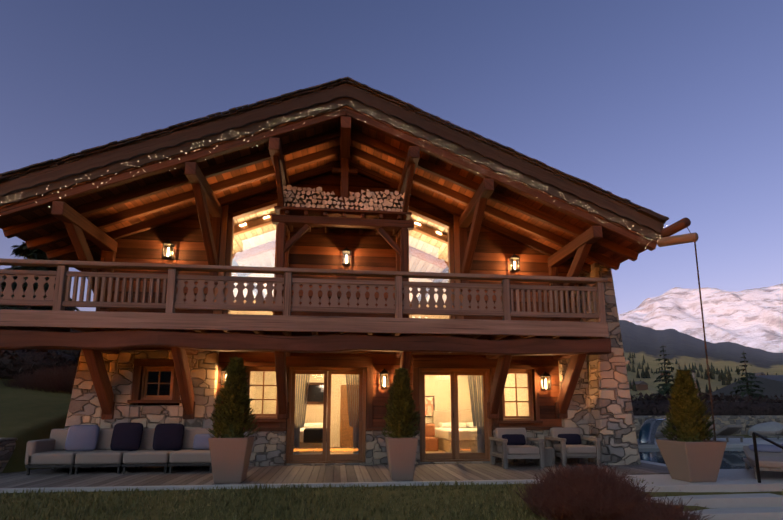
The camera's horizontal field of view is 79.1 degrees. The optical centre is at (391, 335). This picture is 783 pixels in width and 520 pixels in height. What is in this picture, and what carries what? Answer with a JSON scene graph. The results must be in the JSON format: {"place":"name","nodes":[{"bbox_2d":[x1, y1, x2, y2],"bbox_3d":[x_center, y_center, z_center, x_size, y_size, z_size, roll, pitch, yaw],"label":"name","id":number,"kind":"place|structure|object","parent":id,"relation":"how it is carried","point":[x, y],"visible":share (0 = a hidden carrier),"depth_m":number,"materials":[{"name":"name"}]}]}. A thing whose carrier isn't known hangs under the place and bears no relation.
{"place":"outdoors","nodes":[
{"label":"outdoors","id":0,"kind":"place"},
{"bbox_2d":[299,442,322,453],"bbox_3d":[-2.763,3.147,13.496,1.850,0.360,2.100,1,-9,-6],"label":"rug","id":1,"kind":"object","parent":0,"point":[316,450],"visible":0.07,"depth_m":12.53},
{"bbox_2d":[299,423,322,441],"bbox_3d":[-2.763,2.752,13.558,1.950,0.440,2.200,1,-9,-6],"label":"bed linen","id":2,"kind":"object","parent":1,"relation":"on","point":[311,424],"depth_m":14.17,"materials":[{"name":"white fabric"}]},
{"bbox_2d":[303,428,330,442],"bbox_3d":[-2.014,2.856,12.863,0.690,0.660,0.800,1,-9,-6],"label":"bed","id":3,"kind":"object","parent":2,"relation":"on","point":[309,436],"depth_m":12.49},
{"bbox_2d":[0,96,660,233],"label":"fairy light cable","id":4,"kind":"object","parent":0,"point":[307,107],"visible":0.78,"depth_m":9.76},
{"bbox_2d":[0,462,669,487],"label":"wooden deck","id":5,"kind":"structure","parent":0,"point":[40,478],"depth_m":9.36,"materials":[{"name":"brown wood"}]},
{"bbox_2d":[25,449,211,474],"bbox_3d":[-5.441,2.516,9.920,3.540,0.620,0.920,1,-9,-6],"label":"sofa frame","id":6,"kind":"object","parent":5,"relation":"on","point":[97,466],"visible":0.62,"depth_m":9.45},
{"bbox_2d":[25,428,214,464],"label":"sofa cushions","id":7,"kind":"object","parent":6,"relation":"on","point":[51,450],"visible":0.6,"depth_m":9.57,"materials":[{"name":"grey fabric"}]},
{"bbox_2d":[65,425,213,450],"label":"throw pillows","id":8,"kind":"object","parent":7,"relation":"on","point":[81,437],"visible":0.9,"depth_m":9.85,"materials":[{"name":"grey fabric"}]},
{"bbox_2d":[110,423,183,450],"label":"throw pillows","id":9,"kind":"object","parent":7,"relation":"on","point":[128,436],"visible":1,"depth_m":9.96,"materials":[{"name":"black fabric"}]},
{"bbox_2d":[56,349,218,468],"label":"stone wall","id":10,"kind":"structure","parent":5,"relation":"on","point":[84,407],"depth_m":10.62,"materials":[{"name":"beige stone"}]},
{"bbox_2d":[208,436,254,483],"bbox_3d":[-2.874,2.214,8.507,0.677,0.780,0.677,1,-9,-6],"label":"planter","id":11,"kind":"object","parent":5,"relation":"on","point":[230,459],"visible":0.94,"depth_m":8.23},
{"bbox_2d":[207,356,261,437],"bbox_3d":[-2.862,1.113,8.643,0.986,1.517,0.966,1,-9,-6],"label":"topiary plant","id":12,"kind":"object","parent":11,"relation":"on","point":[234,408],"visible":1,"depth_m":8.49,"materials":[{"name":"green plant"}]},
{"bbox_2d":[385,436,417,480],"bbox_3d":[0.181,2.271,8.804,0.557,0.760,0.557,1,-9,-6],"label":"planter","id":13,"kind":"object","parent":5,"relation":"on","point":[401,454],"visible":0.88,"depth_m":8.57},
{"bbox_2d":[382,367,421,437],"bbox_3d":[0.190,1.265,8.957,0.815,1.355,0.829,1,-9,-6],"label":"topiary plant","id":14,"kind":"object","parent":13,"relation":"on","point":[400,418],"visible":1,"depth_m":8.79,"materials":[{"name":"green plant"}]},
{"bbox_2d":[489,432,544,468],"bbox_3d":[2.834,2.591,10.786,0.940,0.740,0.960,1,-9,-6],"label":"armchair frame","id":15,"kind":"object","parent":5,"relation":"on","point":[504,456],"visible":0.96,"depth_m":10.39,"materials":[{"name":"grey wood"}]},
{"bbox_2d":[495,428,538,454],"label":"armchair cushions","id":16,"kind":"object","parent":15,"relation":"on","point":[525,449],"visible":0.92,"depth_m":10.77,"materials":[{"name":"beige fabric"}]},
{"bbox_2d":[502,434,525,444],"bbox_3d":[2.821,2.402,10.936,0.560,0.250,0.177,1,-9,-6],"label":"throw pillow","id":17,"kind":"object","parent":16,"relation":"on","point":[516,439],"visible":0.81,"depth_m":10.88,"materials":[{"name":"blue fabric"}]},
{"bbox_2d":[535,447,554,465],"bbox_3d":[3.515,2.778,10.880,0.340,0.400,0.350,1,-9,-6],"label":"side table","id":18,"kind":"object","parent":5,"relation":"on","point":[549,454],"visible":0.52,"depth_m":10.72,"materials":[{"name":"grey wood"}]},
{"bbox_2d":[544,432,601,467],"bbox_3d":[4.189,2.624,10.996,0.920,0.740,0.920,1,-9,-6],"label":"armchair frame","id":19,"kind":"object","parent":5,"relation":"on","point":[563,455],"visible":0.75,"depth_m":10.60,"materials":[{"name":"grey wood"}]},
{"bbox_2d":[550,427,595,453],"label":"armchair cushions","id":20,"kind":"object","parent":19,"relation":"on","point":[581,448],"visible":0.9,"depth_m":11.02,"materials":[{"name":"beige fabric"}]},
{"bbox_2d":[558,434,580,444],"bbox_3d":[4.178,2.432,11.126,0.560,0.250,0.177,1,-9,-6],"label":"throw pillow","id":21,"kind":"object","parent":20,"relation":"on","point":[573,439],"visible":0.88,"depth_m":11.07,"materials":[{"name":"blue fabric"}]},
{"bbox_2d":[558,355,588,462],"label":"stone wall","id":22,"kind":"structure","parent":5,"relation":"on","point":[578,412],"depth_m":11.72,"materials":[{"name":"beige stone"}]},
{"bbox_2d":[0,378,782,519],"bbox_3d":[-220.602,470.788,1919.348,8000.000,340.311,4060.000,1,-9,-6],"label":"lawn ground","id":23,"kind":"structure","parent":0,"point":[27,415],"depth_m":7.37,"materials":[{"name":"green plant"}]},
{"bbox_2d":[0,438,16,472],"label":"planter","id":24,"kind":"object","parent":23,"relation":"on","point":[7,446],"depth_m":9.69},
{"bbox_2d":[0,349,80,379],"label":"trees","id":25,"kind":"object","parent":23,"relation":"on","point":[13,362],"visible":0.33,"depth_m":15.83,"materials":[{"name":"green plant"}]},
{"bbox_2d":[3,364,77,393],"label":"hedge twigs","id":26,"kind":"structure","parent":23,"relation":"on","point":[56,381],"depth_m":14.77,"materials":[{"name":"brown"}]},
{"bbox_2d":[0,242,81,310],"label":"spruce tree","id":27,"kind":"object","parent":23,"relation":"on","point":[24,251],"depth_m":23.08,"materials":[{"name":"green plant"}]},
{"bbox_2d":[6,306,79,355],"bbox_3d":[-14.667,0.408,20.617,10.358,3.695,3.512,1,-9,-6],"label":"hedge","id":28,"kind":"object","parent":23,"relation":"on","point":[71,330],"visible":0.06,"depth_m":19.93,"materials":[{"name":"green plant"}]},
{"bbox_2d":[249,371,357,446],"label":"room walls","id":29,"kind":"structure","parent":23,"relation":"on","point":[320,415],"depth_m":15.60,"materials":[{"name":"beige paint"}]},
{"bbox_2d":[305,383,322,403],"bbox_3d":[-2.503,1.906,15.655,0.700,0.700,0.100,1,-9,-6],"label":"television frame","id":30,"kind":"object","parent":29,"relation":"attached to","point":[306,392],"depth_m":15.59,"materials":[{"name":"black plastic"}]},
{"bbox_2d":[307,385,323,401],"bbox_3d":[-2.506,1.911,15.682,0.540,0.540,0.015,1,-9,-6],"label":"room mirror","id":31,"kind":"object","parent":30,"relation":"in","point":[321,389],"depth_m":15.68,"materials":[{"name":"mirror"}]},
{"bbox_2d":[340,385,357,446],"bbox_3d":[-1.300,2.648,15.676,0.780,2.020,0.100,1,-9,-6],"label":"room door","id":32,"kind":"structure","parent":29,"relation":"attached to","point":[341,419],"depth_m":15.61,"materials":[{"name":"brown wood"}]},
{"bbox_2d":[0,478,639,492],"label":"deck kerb","id":33,"kind":"structure","parent":23,"relation":"on","point":[196,487],"depth_m":8.06,"materials":[{"name":"stone"}]},
{"bbox_2d":[330,447,352,453],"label":"room floor","id":34,"kind":"structure","parent":23,"relation":"on","point":[341,448],"depth_m":14.16,"materials":[{"name":"brown wood"}]},
{"bbox_2d":[138,283,579,404],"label":"side wall planks","id":35,"kind":"object","parent":23,"relation":"on","point":[167,391],"depth_m":13.84,"materials":[{"name":"brown wood"}]},
{"bbox_2d":[27,83,634,209],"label":"roof slab","id":36,"kind":"structure","parent":35,"relation":"on","point":[352,86],"depth_m":9.95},
{"bbox_2d":[51,116,602,267],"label":"roof purlins","id":37,"kind":"object","parent":36,"relation":"attached to","point":[63,212],"visible":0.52,"depth_m":10.29,"materials":[{"name":"brown wood"}]},
{"bbox_2d":[0,108,656,272],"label":"roof rafters","id":38,"kind":"object","parent":36,"relation":"attached to","point":[231,183],"visible":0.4,"depth_m":10.50,"materials":[{"name":"brown wood"}]},
{"bbox_2d":[0,106,656,271],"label":"roof soffit boards","id":39,"kind":"object","parent":36,"relation":"attached to","point":[44,211],"visible":0.15,"depth_m":10.67,"materials":[{"name":"brown wood"}]},
{"bbox_2d":[0,84,663,240],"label":"verge boards","id":40,"kind":"object","parent":36,"relation":"attached to","point":[103,159],"visible":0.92,"depth_m":9.82,"materials":[{"name":"brown wood"}]},
{"bbox_2d":[1,109,666,237],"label":"string lights","id":41,"kind":"object","parent":36,"relation":"attached to","point":[365,121],"visible":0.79,"depth_m":9.85},
{"bbox_2d":[0,77,668,223],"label":"roof shingle courses","id":42,"kind":"object","parent":36,"relation":"on","point":[115,145],"visible":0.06,"depth_m":9.81,"materials":[{"name":"brown wood"}]},
{"bbox_2d":[658,217,690,236],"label":"log beam","id":43,"kind":"structure","parent":36,"relation":"attached to","point":[677,226],"depth_m":9.79,"materials":[{"name":"brown wood"}]},
{"bbox_2d":[657,232,698,246],"bbox_3d":[5.937,-1.990,9.855,0.200,0.351,0.829,3,-9,-20],"label":"log gutter spout","id":44,"kind":"object","parent":43,"relation":"attached to","point":[678,239],"visible":1,"depth_m":9.75,"materials":[{"name":"brown wood"}]},
{"bbox_2d":[687,227,715,440],"bbox_3d":[6.020,0.070,9.215,0.148,4.728,0.028,-8,-12,41],"label":"rain chain","id":45,"kind":"object","parent":44,"relation":"hanging from","point":[704,339],"visible":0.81,"depth_m":9.17,"materials":[{"name":"brown"}]},
{"bbox_2d":[229,266,448,318],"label":"back wall","id":46,"kind":"structure","parent":35,"relation":"attached to","point":[271,313],"depth_m":17.53,"materials":[{"name":"beige paint"}]},
{"bbox_2d":[232,208,448,282],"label":"ceiling planks","id":47,"kind":"object","parent":35,"relation":"on","point":[273,239],"depth_m":15.01,"materials":[{"name":"beige wood"}]},
{"bbox_2d":[244,430,560,465],"bbox_3d":[0.079,2.801,11.286,8.300,1.080,0.400,1,-9,-6],"label":"stone wall base","id":48,"kind":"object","parent":23,"relation":"on","point":[268,448],"depth_m":10.97,"materials":[{"name":"grey stone"}]},
{"bbox_2d":[140,366,533,463],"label":"window frames","id":49,"kind":"structure","parent":48,"relation":"on","point":[326,456],"depth_m":11.36,"materials":[{"name":"brown wood"}]},
{"bbox_2d":[147,205,528,454],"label":"glass panes","id":50,"kind":"object","parent":49,"relation":"on","point":[357,376],"visible":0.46,"depth_m":11.58,"materials":[{"name":"clear glass"}]},
{"bbox_2d":[215,352,561,429],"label":"ground wall planks","id":51,"kind":"object","parent":48,"relation":"on","point":[390,363],"visible":0.12,"depth_m":11.49,"materials":[{"name":"brown wood"}]},
{"bbox_2d":[82,347,586,419],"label":"support brackets","id":52,"kind":"object","parent":51,"relation":"attached to","point":[99,375],"visible":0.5,"depth_m":10.53,"materials":[{"name":"brown wood"}]},
{"bbox_2d":[127,355,542,462],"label":"opening trim boards","id":53,"kind":"object","parent":51,"relation":"attached to","point":[367,361],"visible":0.52,"depth_m":11.32,"materials":[{"name":"brown wood"}]},
{"bbox_2d":[96,172,574,339],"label":"plank wall","id":54,"kind":"structure","parent":51,"relation":"on","point":[315,248],"depth_m":11.77,"materials":[{"name":"brown wood"}]},
{"bbox_2d":[64,155,591,320],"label":"roof braces","id":55,"kind":"object","parent":54,"relation":"attached to","point":[211,236],"visible":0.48,"depth_m":10.85,"materials":[{"name":"brown wood"}]},
{"bbox_2d":[213,199,463,318],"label":"window frames","id":56,"kind":"structure","parent":54,"relation":"attached to","point":[453,248],"depth_m":11.79,"materials":[{"name":"brown wood"}]},
{"bbox_2d":[162,240,551,389],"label":"lantern cages","id":57,"kind":"object","parent":54,"relation":"attached to","point":[384,372],"visible":0.73,"depth_m":11.53},
{"bbox_2d":[163,244,549,388],"bbox_3d":[-0.727,-0.411,11.428,9.312,3.330,0.162,1,-9,-6],"label":"lantern glass","id":58,"kind":"object","parent":57,"relation":"in","point":[517,262],"visible":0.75,"depth_m":11.63,"materials":[{"name":"clear glass"}]},
{"bbox_2d":[167,248,546,388],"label":"lantern flames","id":59,"kind":"object","parent":57,"relation":"in","point":[384,377],"depth_m":11.59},
{"bbox_2d":[243,427,552,430],"bbox_3d":[0.098,2.207,11.208,8.300,0.070,0.120,1,-9,-6],"label":"stone ledge","id":60,"kind":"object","parent":48,"relation":"on","point":[381,428],"depth_m":11.11,"materials":[{"name":"grey stone"}]},
{"bbox_2d":[426,449,447,452],"bbox_3d":[1.754,3.389,13.553,3.950,0.100,3.920,1,-9,-6],"label":"rug","id":61,"kind":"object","parent":23,"relation":"on","point":[439,451],"depth_m":13.82,"materials":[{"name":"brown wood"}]},
{"bbox_2d":[425,423,438,450],"bbox_3d":[1.032,3.043,14.223,0.650,0.790,0.650,1,-9,-6],"label":"chair leather","id":62,"kind":"object","parent":61,"relation":"on","point":[432,434],"depth_m":13.93,"materials":[{"name":"brown leather"}]},
{"bbox_2d":[432,410,478,452],"bbox_3d":[2.443,2.878,14.460,2.000,1.190,2.150,1,-9,-6],"label":"bed base","id":63,"kind":"object","parent":61,"relation":"on","point":[449,420],"depth_m":15.31,"materials":[{"name":"brown wood"}]},
{"bbox_2d":[435,422,482,439],"bbox_3d":[2.454,2.878,14.360,2.000,0.440,2.050,1,-9,-6],"label":"bed","id":64,"kind":"object","parent":63,"relation":"on","point":[462,433],"depth_m":13.86,"materials":[{"name":"white fabric"}]},
{"bbox_2d":[425,374,528,422],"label":"room walls","id":65,"kind":"structure","parent":23,"relation":"on","point":[442,384],"depth_m":15.74,"materials":[{"name":"beige paint"}]},
{"bbox_2d":[293,374,484,454],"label":"curtains","id":66,"kind":"object","parent":65,"relation":"attached to","point":[356,433],"depth_m":11.57,"materials":[{"name":"fabric"}]},
{"bbox_2d":[425,396,434,416],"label":"picture frames","id":67,"kind":"structure","parent":65,"relation":"attached to","point":[433,404],"depth_m":15.62,"materials":[{"name":"brown wood"}]},
{"bbox_2d":[425,397,432,415],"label":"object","id":68,"kind":"object","parent":67,"relation":"in","point":[427,401],"depth_m":15.62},
{"bbox_2d":[514,458,660,519],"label":"bare shrub","id":69,"kind":"object","parent":23,"relation":"on","point":[579,492],"visible":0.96,"depth_m":6.13,"materials":[{"name":"brown plant"}]},
{"bbox_2d":[578,263,640,464],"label":"stone pillar","id":70,"kind":"structure","parent":23,"relation":"on","point":[612,423],"depth_m":11.39,"materials":[{"name":"grey stone"}]},
{"bbox_2d":[599,491,713,519],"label":"bare shrub","id":71,"kind":"object","parent":23,"relation":"on","point":[652,512],"visible":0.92,"depth_m":5.76,"materials":[{"name":"brown plant"}]},
{"bbox_2d":[651,346,675,399],"bbox_3d":[23.140,4.149,39.918,4.894,7.188,4.544,4,-10,-26],"label":"conifer tree","id":72,"kind":"object","parent":23,"relation":"on","point":[664,390],"visible":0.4,"depth_m":39.90,"materials":[{"name":"green plant"}]},
{"bbox_2d":[663,352,668,395],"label":"tree trunk","id":73,"kind":"object","parent":23,"relation":"on","point":[665,373],"visible":0.22,"depth_m":40.18,"materials":[{"name":"brown plant"}]},
{"bbox_2d":[625,361,781,401],"bbox_3d":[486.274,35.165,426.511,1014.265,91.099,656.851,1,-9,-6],"label":"neighbour chalet walls","id":74,"kind":"structure","parent":23,"relation":"on","point":[641,387],"depth_m":410.46,"materials":[{"name":"brown wood"}]},
{"bbox_2d":[630,392,782,415],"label":"boundary hedge","id":75,"kind":"object","parent":23,"relation":"on","point":[727,406],"visible":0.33,"depth_m":26.58,"materials":[{"name":"green plant"}]},
{"bbox_2d":[634,415,782,435],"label":"stone wall","id":76,"kind":"structure","parent":23,"relation":"on","point":[747,422],"depth_m":25.37,"materials":[{"name":"grey stone"}]},
{"bbox_2d":[744,358,749,395],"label":"tree trunk","id":77,"kind":"object","parent":23,"relation":"on","point":[746,378],"visible":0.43,"depth_m":41.49,"materials":[{"name":"brown plant"}]},
{"bbox_2d":[729,350,769,400],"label":"conifer tree","id":78,"kind":"object","parent":23,"relation":"on","point":[742,393],"visible":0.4,"depth_m":41.10,"materials":[{"name":"green plant"}]},
{"bbox_2d":[748,421,782,436],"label":"garden boulders","id":79,"kind":"object","parent":23,"relation":"on","point":[772,426],"visible":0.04,"depth_m":24.07,"materials":[{"name":"stone"}]},
{"bbox_2d":[0,0,782,314],"label":"sky","id":80,"kind":"structure","parent":0,"point":[673,109],"materials":[{"name":"blue"}]},
{"bbox_2d":[639,447,751,468],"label":"pool water","id":81,"kind":"structure","parent":0,"point":[732,458],"depth_m":14.10,"materials":[{"name":"blue liquid"}]},
{"bbox_2d":[618,284,782,352],"bbox_3d":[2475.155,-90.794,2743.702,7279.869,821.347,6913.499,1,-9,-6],"label":"snowy mountain range","id":82,"kind":"structure","parent":0,"point":[752,318],"depth_m":2546.68,"materials":[{"name":"white snow"}]},
{"bbox_2d":[619,320,782,400],"bbox_3d":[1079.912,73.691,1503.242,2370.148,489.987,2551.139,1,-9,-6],"label":"forested hill","id":83,"kind":"structure","parent":0,"point":[640,341],"depth_m":1079.35,"materials":[{"name":"green plant"}]},
{"bbox_2d":[625,352,776,392],"bbox_3d":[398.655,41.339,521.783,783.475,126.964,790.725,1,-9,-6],"label":"distant trees","id":84,"kind":"object","parent":83,"relation":"on","point":[712,372],"visible":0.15,"depth_m":577.50,"materials":[{"name":"green plant"}]},
{"bbox_2d":[622,438,782,519],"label":"pool paving","id":85,"kind":"structure","parent":0,"point":[761,506],"depth_m":8.14,"materials":[{"name":"stone"}]},
{"bbox_2d":[638,419,665,444],"bbox_3d":[9.572,3.563,17.216,0.640,1.084,1.114,1,-9,-6],"label":"water feature","id":86,"kind":"object","parent":85,"relation":"on","point":[647,431],"visible":0.83,"depth_m":17.61,"materials":[{"name":"grey"}]},
{"bbox_2d":[655,425,676,435],"bbox_3d":[11.303,3.918,19.700,0.680,0.456,2.014,1,-9,-6],"label":"lounger mattress","id":87,"kind":"object","parent":85,"relation":"on","point":[658,433],"visible":0.15,"depth_m":19.43,"materials":[{"name":"grey fabric"}]},
{"bbox_2d":[656,439,726,482],"bbox_3d":[5.548,2.305,8.766,0.815,0.720,0.815,1,-9,-6],"label":"planter","id":88,"kind":"object","parent":85,"relation":"on","point":[692,462],"visible":0.83,"depth_m":8.46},
{"bbox_2d":[658,369,715,441],"bbox_3d":[5.579,1.305,8.925,0.974,1.386,0.931,1,-9,-6],"label":"topiary plant","id":89,"kind":"object","parent":88,"relation":"on","point":[686,418],"visible":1,"depth_m":8.76,"materials":[{"name":"green plant"}]},
{"bbox_2d":[711,425,742,434],"bbox_3d":[13.688,3.960,19.964,0.680,0.456,2.014,1,-9,-6],"label":"lounger mattress","id":90,"kind":"object","parent":85,"relation":"on","point":[728,429],"visible":0.69,"depth_m":19.21,"materials":[{"name":"grey fabric"}]},
{"bbox_2d":[716,435,744,441],"bbox_3d":[13.688,4.300,19.918,0.720,0.230,2.000,1,-9,-6],"label":"lounger frame","id":91,"kind":"object","parent":85,"relation":"on","point":[727,437],"visible":0.48,"depth_m":19.01,"materials":[{"name":"black metal"}]},
{"bbox_2d":[743,458,782,478],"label":"lounger frame","id":92,"kind":"object","parent":85,"relation":"on","point":[748,464],"visible":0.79,"depth_m":8.84,"materials":[{"name":"grey wood"}]},
{"bbox_2d":[743,446,782,467],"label":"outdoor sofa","id":93,"kind":"object","parent":92,"relation":"on","point":[770,459],"visible":0.77,"depth_m":9.24,"materials":[{"name":"beige fabric"}]},
{"bbox_2d":[749,444,781,452],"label":"lounger pillow","id":94,"kind":"object","parent":93,"relation":"on","point":[767,448],"visible":0.94,"depth_m":9.94,"materials":[{"name":"grey fabric"}]},
{"bbox_2d":[750,429,782,434],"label":"lounger mattress","id":95,"kind":"object","parent":85,"relation":"on","point":[780,432],"visible":1,"depth_m":20.32,"materials":[{"name":"grey fabric"}]},
{"bbox_2d":[750,434,782,438],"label":"lounger frame","id":96,"kind":"object","parent":85,"relation":"on","point":[765,435],"visible":0.38,"depth_m":20.18,"materials":[{"name":"black metal"}]},
{"bbox_2d":[752,432,782,482],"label":"stair handrail","id":97,"kind":"object","parent":85,"relation":"on","point":[754,434],"visible":1,"depth_m":8.45,"materials":[{"name":"black metal"}]},
{"bbox_2d":[625,359,782,400],"bbox_3d":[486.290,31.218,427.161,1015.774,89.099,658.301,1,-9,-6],"label":"chalet roofs","id":98,"kind":"structure","parent":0,"point":[773,384],"depth_m":62.83,"materials":[{"name":"grey"}]},
{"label":"upper floor boards","id":99,"kind":"structure","parent":0,"visible":0},
{"bbox_2d":[0,258,607,321],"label":"balcony railing","id":100,"kind":"object","parent":99,"relation":"on","point":[62,266],"visible":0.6,"depth_m":9.99,"materials":[{"name":"brown wood"}]},
{"bbox_2d":[0,274,502,310],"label":"carved balcony boards","id":101,"kind":"object","parent":100,"relation":"attached to","point":[40,293],"visible":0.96,"depth_m":10.03,"materials":[{"name":"brown wood"}]},
{"bbox_2d":[0,269,598,318],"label":"dark balcony rails","id":102,"kind":"object","parent":100,"relation":"attached to","point":[11,302],"visible":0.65,"depth_m":9.97,"materials":[{"name":"brown wood"}]},
{"bbox_2d":[44,347,554,355],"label":"ceiling beams","id":103,"kind":"structure","parent":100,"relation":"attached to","point":[356,352],"depth_m":11.28,"materials":[{"name":"brown wood"}]},
{"bbox_2d":[0,329,610,355],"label":"beam","id":104,"kind":"structure","parent":100,"relation":"attached to","point":[10,339],"depth_m":9.87,"materials":[{"name":"brown wood"}]},
{"bbox_2d":[0,326,583,339],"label":"balcony joists","id":105,"kind":"object","parent":104,"relation":"on","point":[289,333],"visible":0.08,"depth_m":10.61,"materials":[{"name":"brown wood"}]},
{"bbox_2d":[0,309,608,339],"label":"balcony beam","id":106,"kind":"structure","parent":105,"relation":"on","point":[131,320],"depth_m":9.84,"materials":[{"name":"brown wood"}]},
{"bbox_2d":[65,276,596,312],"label":"balcony balusters","id":107,"kind":"object","parent":100,"relation":"attached to","point":[96,288],"visible":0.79,"depth_m":9.70,"materials":[{"name":"brown wood"}]},
{"bbox_2d":[272,206,413,317],"bbox_3d":[-1.139,-1.523,11.143,3.240,2.580,1.120,1,-9,-6],"label":"canopy frame","id":108,"kind":"object","parent":100,"relation":"on","point":[307,219],"visible":0.88,"depth_m":10.89,"materials":[{"name":"brown wood"}]},
{"bbox_2d":[283,185,410,211],"bbox_3d":[-1.055,-3.101,11.134,2.976,0.568,0.578,1,-9,-6],"label":"firewood stack","id":109,"kind":"object","parent":108,"relation":"on","point":[294,196],"visible":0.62,"depth_m":10.90,"materials":[{"name":"brown wood"}]},
{"bbox_2d":[232,212,447,314],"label":"truss beams","id":110,"kind":"structure","parent":99,"relation":"on","point":[272,244],"depth_m":13.76,"materials":[{"name":"brown wood"}]}
]}

